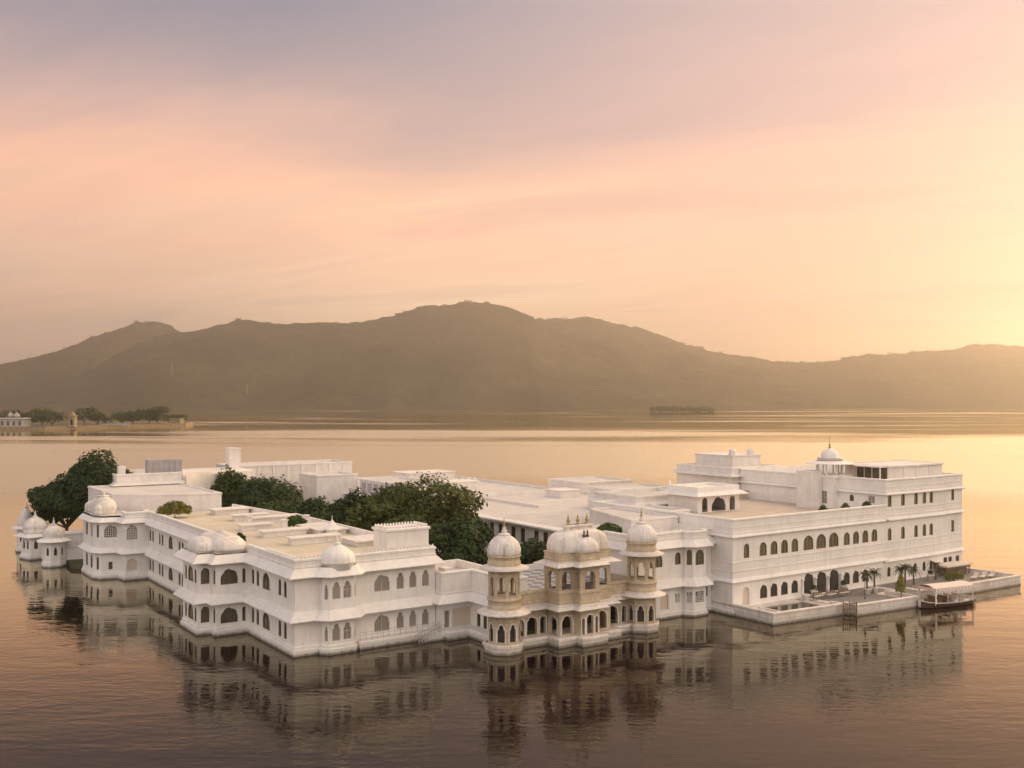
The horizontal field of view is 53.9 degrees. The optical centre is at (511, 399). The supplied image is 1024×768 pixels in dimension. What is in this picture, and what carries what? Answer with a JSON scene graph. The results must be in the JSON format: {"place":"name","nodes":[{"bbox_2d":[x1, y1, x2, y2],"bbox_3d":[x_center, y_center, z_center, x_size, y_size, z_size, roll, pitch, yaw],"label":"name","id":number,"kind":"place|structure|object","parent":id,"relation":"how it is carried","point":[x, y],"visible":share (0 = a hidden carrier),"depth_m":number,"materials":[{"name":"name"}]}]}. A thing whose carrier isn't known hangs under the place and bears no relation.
{"place":"outdoors","nodes":[
{"label":"outdoors","id":0,"kind":"place"},
{"bbox_2d":[31,422,187,425],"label":"island","id":1,"kind":"structure","parent":0,"point":[54,424],"depth_m":1087.36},
{"bbox_2d":[0,411,31,425],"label":"white hall","id":2,"kind":"structure","parent":1,"relation":"on","point":[15,419],"depth_m":960.16,"materials":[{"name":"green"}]},
{"bbox_2d":[13,412,39,422],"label":"island tree","id":3,"kind":"object","parent":1,"relation":"on","point":[26,415],"visible":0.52,"depth_m":988.93,"materials":[{"name":"green plant"}]},
{"bbox_2d":[28,406,55,425],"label":"island tree","id":4,"kind":"object","parent":1,"relation":"on","point":[39,410],"visible":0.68,"depth_m":989.20,"materials":[{"name":"green plant"}]},
{"bbox_2d":[33,411,67,425],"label":"island tree","id":5,"kind":"object","parent":1,"relation":"on","point":[54,415],"visible":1,"depth_m":973.57,"materials":[{"name":"green plant"}]},
{"bbox_2d":[69,412,76,426],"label":"gate pavilion","id":6,"kind":"structure","parent":1,"relation":"on","point":[73,420],"depth_m":968.90,"materials":[{"name":"beige stone"}]},
{"bbox_2d":[75,407,99,424],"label":"island tree","id":7,"kind":"object","parent":1,"relation":"on","point":[87,409],"visible":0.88,"depth_m":1011.50,"materials":[{"name":"green plant"}]},
{"bbox_2d":[0,422,192,429],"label":"quay wall","id":8,"kind":"structure","parent":1,"relation":"on","point":[81,426],"depth_m":983.22,"materials":[{"name":"brown stone"}]},
{"bbox_2d":[84,411,112,424],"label":"island tree","id":9,"kind":"object","parent":1,"relation":"on","point":[96,416],"visible":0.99,"depth_m":1009.62,"materials":[{"name":"green plant"}]},
{"bbox_2d":[110,410,133,422],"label":"island tree","id":10,"kind":"object","parent":1,"relation":"on","point":[118,415],"visible":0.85,"depth_m":1037.38,"materials":[{"name":"green plant"}]},
{"bbox_2d":[121,411,146,423],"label":"island tree","id":11,"kind":"object","parent":1,"relation":"on","point":[131,416],"visible":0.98,"depth_m":1035.88,"materials":[{"name":"green plant"}]},
{"bbox_2d":[135,406,162,423],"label":"island tree","id":12,"kind":"object","parent":1,"relation":"on","point":[145,417],"visible":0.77,"depth_m":1056.42,"materials":[{"name":"green plant"}]},
{"bbox_2d":[145,405,169,423],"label":"island tree","id":13,"kind":"object","parent":1,"relation":"on","point":[156,410],"visible":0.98,"depth_m":1055.41,"materials":[{"name":"green plant"}]},
{"bbox_2d":[163,414,187,421],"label":"island tree","id":14,"kind":"object","parent":1,"relation":"on","point":[167,417],"visible":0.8,"depth_m":1082.41,"materials":[{"name":"green plant"}]},
{"bbox_2d":[87,483,221,517],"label":"palace block","id":15,"kind":"structure","parent":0,"point":[153,498],"depth_m":167.19,"materials":[{"name":"paint"}]},
{"bbox_2d":[105,458,254,501],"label":"palace block","id":16,"kind":"structure","parent":15,"relation":"on","point":[162,471],"depth_m":187.22,"materials":[{"name":"paint"}]},
{"bbox_2d":[225,447,240,468],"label":"tower block","id":17,"kind":"structure","parent":16,"relation":"on","point":[233,457],"depth_m":206.34,"materials":[{"name":"paint"}]},
{"bbox_2d":[67,552,612,629],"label":"island ground","id":18,"kind":"structure","parent":0,"point":[76,563],"depth_m":147.47,"materials":[{"name":"beige stone"}]},
{"bbox_2d":[26,471,87,530],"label":"garden tree","id":19,"kind":"object","parent":18,"relation":"on","point":[48,501],"visible":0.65,"depth_m":182.10,"materials":[{"name":"green plant"}]},
{"bbox_2d":[41,530,82,564],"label":"garden wall","id":20,"kind":"structure","parent":18,"relation":"on","point":[73,550],"depth_m":171.70,"materials":[{"name":"white paint"}]},
{"bbox_2d":[58,448,132,513],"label":"garden tree","id":21,"kind":"object","parent":18,"relation":"on","point":[98,470],"visible":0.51,"depth_m":183.96,"materials":[{"name":"green plant"}]},
{"bbox_2d":[78,491,149,580],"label":"corner pavilion","id":22,"kind":"structure","parent":18,"relation":"on","point":[112,545],"depth_m":157.21,"materials":[{"name":"white paint"}]},
{"bbox_2d":[104,525,116,537],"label":"window","id":23,"kind":"structure","parent":22,"relation":"in","point":[110,531],"depth_m":157.40,"materials":[{"name":"grey glass"}]},
{"bbox_2d":[127,525,136,539],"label":"window","id":24,"kind":"structure","parent":22,"relation":"in","point":[131,530],"depth_m":156.44,"materials":[{"name":"grey glass"}]},
{"bbox_2d":[210,464,246,506],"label":"garden tree","id":25,"kind":"object","parent":18,"relation":"on","point":[230,483],"visible":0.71,"depth_m":192.84,"materials":[{"name":"green plant"}]},
{"bbox_2d":[230,473,305,509],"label":"garden tree","id":26,"kind":"object","parent":18,"relation":"on","point":[257,491],"visible":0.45,"depth_m":182.48,"materials":[{"name":"green plant"}]},
{"bbox_2d":[255,496,292,510],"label":"garden tree","id":27,"kind":"object","parent":18,"relation":"on","point":[271,506],"visible":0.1,"depth_m":172.57,"materials":[{"name":"green plant"}]},
{"bbox_2d":[143,504,445,657],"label":"palace wing","id":28,"kind":"structure","parent":18,"relation":"on","point":[313,586],"depth_m":118.74,"materials":[{"name":"white paint"}]},
{"bbox_2d":[156,500,192,517],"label":"roof bush","id":29,"kind":"object","parent":28,"relation":"on","point":[174,507],"visible":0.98,"depth_m":154.67,"materials":[{"name":"green plant"}]},
{"bbox_2d":[201,607,208,622],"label":"window","id":30,"kind":"structure","parent":28,"relation":"in","point":[205,610],"depth_m":120.30,"materials":[{"name":"brown glass"}]},
{"bbox_2d":[201,568,208,583],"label":"window","id":31,"kind":"structure","parent":28,"relation":"in","point":[205,572],"depth_m":120.30,"materials":[{"name":"brown glass"}]},
{"bbox_2d":[221,607,237,623],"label":"window","id":32,"kind":"structure","parent":28,"relation":"in","point":[229,615],"depth_m":120.30,"materials":[{"name":"brown glass"}]},
{"bbox_2d":[221,569,237,584],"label":"window","id":33,"kind":"structure","parent":28,"relation":"in","point":[229,576],"depth_m":120.30,"materials":[{"name":"brown glass"}]},
{"bbox_2d":[263,613,269,630],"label":"window","id":34,"kind":"structure","parent":28,"relation":"in","point":[266,623],"depth_m":117.03,"materials":[{"name":"brown glass"}]},
{"bbox_2d":[263,573,269,590],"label":"window","id":35,"kind":"structure","parent":28,"relation":"in","point":[266,583],"depth_m":117.03,"materials":[{"name":"brown glass"}]},
{"bbox_2d":[286,514,307,526],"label":"roof bush","id":36,"kind":"object","parent":28,"relation":"on","point":[294,520],"visible":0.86,"depth_m":141.83,"materials":[{"name":"green plant"}]},
{"bbox_2d":[332,623,339,641],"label":"window","id":37,"kind":"structure","parent":28,"relation":"in","point":[336,631],"depth_m":111.12,"materials":[{"name":"grey glass"}]},
{"bbox_2d":[332,582,339,599],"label":"window","id":38,"kind":"structure","parent":28,"relation":"in","point":[336,589],"depth_m":111.14,"materials":[{"name":"grey glass"}]},
{"bbox_2d":[343,622,350,639],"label":"window","id":39,"kind":"structure","parent":28,"relation":"in","point":[347,629],"depth_m":111.87,"materials":[{"name":"grey glass"}]},
{"bbox_2d":[343,581,350,597],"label":"window","id":40,"kind":"structure","parent":28,"relation":"in","point":[347,588],"depth_m":111.90,"materials":[{"name":"grey glass"}]},
{"bbox_2d":[374,615,388,631],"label":"window","id":41,"kind":"structure","parent":28,"relation":"in","point":[382,622],"depth_m":115.69,"materials":[{"name":"grey glass"}]},
{"bbox_2d":[374,575,388,591],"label":"window","id":42,"kind":"structure","parent":28,"relation":"in","point":[381,583],"depth_m":115.69,"materials":[{"name":"grey glass"}]},
{"bbox_2d":[397,612,403,628],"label":"window","id":43,"kind":"structure","parent":28,"relation":"in","point":[400,619],"depth_m":117.14,"materials":[{"name":"grey glass"}]},
{"bbox_2d":[397,572,403,588],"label":"window","id":44,"kind":"structure","parent":28,"relation":"in","point":[400,579],"depth_m":117.14,"materials":[{"name":"grey glass"}]},
{"bbox_2d":[409,610,415,626],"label":"window","id":45,"kind":"structure","parent":28,"relation":"in","point":[412,618],"depth_m":118.06,"materials":[{"name":"grey glass"}]},
{"bbox_2d":[409,571,415,587],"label":"window","id":46,"kind":"structure","parent":28,"relation":"in","point":[412,578],"depth_m":118.06,"materials":[{"name":"grey glass"}]},
{"bbox_2d":[422,608,428,624],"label":"window","id":47,"kind":"structure","parent":28,"relation":"in","point":[425,616],"depth_m":119.04,"materials":[{"name":"grey glass"}]},
{"bbox_2d":[422,569,428,585],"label":"window","id":48,"kind":"structure","parent":28,"relation":"in","point":[425,577],"depth_m":119.04,"materials":[{"name":"grey glass"}]},
{"bbox_2d":[279,495,333,520],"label":"garden tree","id":49,"kind":"object","parent":18,"relation":"on","point":[314,508],"visible":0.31,"depth_m":164.23,"materials":[{"name":"green plant"}]},
{"bbox_2d":[326,486,376,525],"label":"garden tree","id":50,"kind":"object","parent":18,"relation":"on","point":[336,509],"visible":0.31,"depth_m":153.71,"materials":[{"name":"green plant"}]},
{"bbox_2d":[340,515,373,530],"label":"garden tree","id":51,"kind":"object","parent":18,"relation":"on","point":[364,526],"visible":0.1,"depth_m":145.37,"materials":[{"name":"green plant"}]},
{"bbox_2d":[344,485,430,530],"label":"garden tree","id":52,"kind":"object","parent":18,"relation":"on","point":[377,510],"visible":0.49,"depth_m":147.06,"materials":[{"name":"green plant"}]},
{"bbox_2d":[382,512,441,554],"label":"garden tree","id":53,"kind":"object","parent":18,"relation":"on","point":[432,535],"visible":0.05,"depth_m":136.80,"materials":[{"name":"green plant"}]},
{"bbox_2d":[373,471,487,526],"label":"garden tree","id":54,"kind":"object","parent":18,"relation":"on","point":[446,503],"visible":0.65,"depth_m":147.72,"materials":[{"name":"green plant"}]},
{"bbox_2d":[430,513,494,564],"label":"garden tree","id":55,"kind":"object","parent":18,"relation":"on","point":[463,540],"visible":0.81,"depth_m":136.88,"materials":[{"name":"green plant"}]},
{"bbox_2d":[441,625,487,641],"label":"footing","id":56,"kind":"object","parent":18,"relation":"on","point":[470,631],"visible":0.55,"depth_m":117.61,"materials":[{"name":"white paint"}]},
{"bbox_2d":[432,559,528,630],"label":"palace wing","id":57,"kind":"structure","parent":56,"relation":"on","point":[460,594],"depth_m":119.46,"materials":[{"name":"white paint"}]},
{"bbox_2d":[444,610,449,627],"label":"door","id":58,"kind":"structure","parent":57,"relation":"in","point":[447,612],"depth_m":119.10,"materials":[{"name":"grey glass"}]},
{"bbox_2d":[344,469,589,552],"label":"courtyard building","id":59,"kind":"structure","parent":18,"relation":"on","point":[526,511],"depth_m":183.58,"materials":[{"name":"paint"}]},
{"bbox_2d":[216,459,352,490],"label":"palace block","id":60,"kind":"structure","parent":59,"relation":"on","point":[291,470],"depth_m":222.31,"materials":[{"name":"paint"}]},
{"bbox_2d":[299,471,357,503],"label":"palace block","id":61,"kind":"structure","parent":59,"relation":"on","point":[331,486],"depth_m":208.20,"materials":[{"name":"paint"}]},
{"bbox_2d":[359,477,463,495],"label":"palace block","id":62,"kind":"structure","parent":59,"relation":"on","point":[367,485],"depth_m":207.37,"materials":[{"name":"paint"}]},
{"bbox_2d":[586,480,670,506],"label":"palace block","id":63,"kind":"structure","parent":59,"relation":"on","point":[653,495],"depth_m":158.00,"materials":[{"name":"paint"}]},
{"bbox_2d":[519,539,546,564],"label":"garden tree","id":64,"kind":"object","parent":18,"relation":"on","point":[531,552],"visible":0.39,"depth_m":140.57,"materials":[{"name":"green plant"}]},
{"bbox_2d":[520,564,604,590],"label":"roof terrace","id":65,"kind":"structure","parent":18,"relation":"on","point":[534,573],"depth_m":130.89,"materials":[{"name":"paint"}]},
{"bbox_2d":[589,504,689,532],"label":"palace block","id":66,"kind":"structure","parent":18,"relation":"on","point":[625,520],"depth_m":140.70,"materials":[{"name":"paint"}]},
{"bbox_2d":[586,523,716,619],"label":"palace wing","id":67,"kind":"structure","parent":18,"relation":"on","point":[684,575],"depth_m":129.91,"materials":[{"name":"white paint"}]},
{"bbox_2d":[597,522,621,532],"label":"roof bush","id":68,"kind":"object","parent":67,"relation":"on","point":[608,526],"visible":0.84,"depth_m":131.35,"materials":[{"name":"green plant"}]},
{"bbox_2d":[650,556,661,567],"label":"window","id":69,"kind":"structure","parent":67,"relation":"in","point":[658,560],"depth_m":128.47,"materials":[{"name":"brown glass"}]},
{"bbox_2d":[696,550,703,564],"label":"window","id":70,"kind":"structure","parent":67,"relation":"in","point":[699,554],"depth_m":130.78,"materials":[{"name":"brown glass"}]},
{"bbox_2d":[696,590,703,602],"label":"window","id":71,"kind":"structure","parent":67,"relation":"in","point":[699,594],"depth_m":130.68,"materials":[{"name":"white glass"}]},
{"bbox_2d":[593,491,888,615],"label":"palace wing","id":72,"kind":"structure","parent":18,"relation":"on","point":[770,547],"depth_m":138.56,"materials":[{"name":"white paint"}]},
{"bbox_2d":[659,482,748,512],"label":"roof porch","id":73,"kind":"object","parent":72,"relation":"on","point":[694,497],"visible":0.98,"depth_m":151.19,"materials":[{"name":"paint"}]},
{"bbox_2d":[743,587,748,604],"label":"door","id":74,"kind":"structure","parent":72,"relation":"in","point":[745,591],"depth_m":132.22,"materials":[{"name":"beige wood"}]},
{"bbox_2d":[760,585,766,598],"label":"window","id":75,"kind":"structure","parent":72,"relation":"in","point":[763,591],"depth_m":134.21,"materials":[{"name":"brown glass"}]},
{"bbox_2d":[803,535,812,550],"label":"window","id":76,"kind":"structure","parent":72,"relation":"in","point":[808,541],"depth_m":139.42,"materials":[{"name":"brown glass"}]},
{"bbox_2d":[804,573,812,594],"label":"window","id":77,"kind":"structure","parent":72,"relation":"in","point":[808,582],"depth_m":139.42,"materials":[{"name":"brown glass"}]},
{"bbox_2d":[816,534,825,548],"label":"window","id":78,"kind":"structure","parent":72,"relation":"in","point":[821,542],"depth_m":140.85,"materials":[{"name":"brown glass"}]},
{"bbox_2d":[817,572,825,592],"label":"window","id":79,"kind":"structure","parent":72,"relation":"in","point":[821,580],"depth_m":140.99,"materials":[{"name":"brown glass"}]},
{"bbox_2d":[829,533,837,546],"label":"window","id":80,"kind":"structure","parent":72,"relation":"in","point":[833,540],"depth_m":142.48,"materials":[{"name":"brown glass"}]},
{"bbox_2d":[829,569,838,590],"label":"window","id":81,"kind":"structure","parent":72,"relation":"in","point":[834,578],"depth_m":142.53,"materials":[{"name":"brown glass"}]},
{"bbox_2d":[738,460,965,582],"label":"palace wing","id":82,"kind":"structure","parent":18,"relation":"on","point":[922,501],"depth_m":155.51,"materials":[{"name":"white paint"}]},
{"bbox_2d":[670,448,778,489],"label":"penthouse","id":83,"kind":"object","parent":82,"relation":"on","point":[720,467],"visible":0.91,"depth_m":176.71,"materials":[{"name":"paint"}]},
{"bbox_2d":[796,437,853,507],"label":"roof tower","id":84,"kind":"structure","parent":82,"relation":"on","point":[817,488],"depth_m":156.07,"materials":[{"name":"white paint"}]},
{"bbox_2d":[0,408,1023,767],"bbox_3d":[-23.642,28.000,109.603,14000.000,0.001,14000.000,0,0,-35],"label":"lake water","id":85,"kind":"structure","parent":0,"point":[112,674],"depth_m":107.31,"materials":[{"name":"brown liquid"}]},
{"bbox_2d":[11,500,31,552],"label":"kiosk","id":86,"kind":"object","parent":85,"relation":"in","point":[24,515],"visible":0.38,"depth_m":184.81,"materials":[{"name":"white paint"}]},
{"bbox_2d":[14,511,47,560],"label":"kiosk","id":87,"kind":"object","parent":85,"relation":"in","point":[34,527],"visible":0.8,"depth_m":176.18,"materials":[{"name":"white paint"}]},
{"bbox_2d":[36,518,70,567],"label":"kiosk","id":88,"kind":"object","parent":85,"relation":"in","point":[53,540],"visible":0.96,"depth_m":168.04,"materials":[{"name":"white paint"}]},
{"bbox_2d":[356,622,438,649],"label":"walkway","id":89,"kind":"structure","parent":85,"relation":"in","point":[383,640],"depth_m":115.00,"materials":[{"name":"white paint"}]},
{"bbox_2d":[415,622,444,642],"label":"stair","id":90,"kind":"object","parent":89,"relation":"attached to","point":[438,635],"visible":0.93,"depth_m":116.92,"materials":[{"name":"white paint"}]},
{"bbox_2d":[477,519,530,655],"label":"tower","id":91,"kind":"structure","parent":85,"relation":"in","point":[503,612],"depth_m":110.74,"materials":[{"name":"paint"}]},
{"bbox_2d":[482,514,637,650],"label":"lake pavilion","id":92,"kind":"structure","parent":85,"relation":"in","point":[577,551],"depth_m":115.85,"materials":[{"name":"stone"}]},
{"bbox_2d":[618,507,665,633],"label":"tower","id":93,"kind":"structure","parent":92,"relation":"on","point":[643,592],"depth_m":121.20,"materials":[{"name":"stone"}]},
{"bbox_2d":[649,405,716,411],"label":"islet","id":94,"kind":"object","parent":85,"relation":"in","point":[678,408],"depth_m":2323.75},
{"bbox_2d":[712,598,844,625],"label":"terrace","id":95,"kind":"structure","parent":85,"relation":"in","point":[793,610],"depth_m":129.03,"materials":[{"name":"stone"}]},
{"bbox_2d":[843,601,856,616],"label":"landing steps","id":96,"kind":"structure","parent":95,"relation":"attached to","point":[847,613],"depth_m":129.94,"materials":[{"name":"wood"}]},
{"bbox_2d":[799,586,918,615],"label":"terrace","id":97,"kind":"structure","parent":85,"relation":"in","point":[882,600],"depth_m":135.34,"materials":[{"name":"stone"}]},
{"bbox_2d":[863,588,871,594],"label":"palm pot","id":98,"kind":"object","parent":97,"relation":"on","point":[867,591],"visible":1,"depth_m":139.82,"materials":[{"name":"ceramic"}]},
{"bbox_2d":[857,571,875,588],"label":"palm tree","id":99,"kind":"object","parent":98,"relation":"in","point":[867,575],"visible":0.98,"depth_m":140.08,"materials":[{"name":"green plant"}]},
{"bbox_2d":[870,586,878,592],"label":"palm pot","id":100,"kind":"object","parent":97,"relation":"on","point":[874,589],"visible":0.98,"depth_m":140.87,"materials":[{"name":"ceramic"}]},
{"bbox_2d":[868,568,883,586],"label":"palm tree","id":101,"kind":"object","parent":100,"relation":"in","point":[874,571],"visible":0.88,"depth_m":141.25,"materials":[{"name":"green plant"}]},
{"bbox_2d":[895,575,906,596],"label":"flowering shrub","id":102,"kind":"object","parent":97,"relation":"on","point":[900,587],"visible":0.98,"depth_m":136.84,"materials":[{"name":"green plant"}]},
{"bbox_2d":[870,568,1020,598],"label":"terrace","id":103,"kind":"structure","parent":85,"relation":"in","point":[998,580],"depth_m":149.08,"materials":[{"name":"stone"}]},
{"bbox_2d":[932,561,971,575],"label":"canopy","id":104,"kind":"object","parent":103,"relation":"on","point":[960,566],"visible":0.73,"depth_m":155.51,"materials":[{"name":"white fabric"}]},
{"bbox_2d":[943,570,963,581],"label":"bush","id":105,"kind":"object","parent":103,"relation":"on","point":[953,575],"visible":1,"depth_m":148.69,"materials":[{"name":"green plant"}]},
{"bbox_2d":[918,581,975,607],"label":"boat","id":106,"kind":"object","parent":85,"relation":"on","point":[937,600],"visible":0.99,"depth_m":136.41,"materials":[{"name":"fabric"}]},
{"bbox_2d":[0,302,1023,408],"bbox_3d":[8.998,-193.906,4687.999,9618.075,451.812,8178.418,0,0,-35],"label":"hills","id":107,"kind":"structure","parent":0,"point":[465,355],"depth_m":3796.99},
{"bbox_2d":[48,300,1023,378],"bbox_3d":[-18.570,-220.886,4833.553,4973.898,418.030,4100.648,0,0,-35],"label":"ridge wood","id":108,"kind":"object","parent":107,"relation":"on","point":[356,323],"visible":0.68,"depth_m":4520.09,"materials":[{"name":"green plant"}]},
{"bbox_2d":[0,0,1023,363],"label":"sky","id":109,"kind":"structure","parent":0,"point":[772,180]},
{"bbox_2d":[548,476,632,490],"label":"palace block","id":110,"kind":"structure","parent":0,"point":[583,483],"depth_m":215.21,"materials":[{"name":"paint"}]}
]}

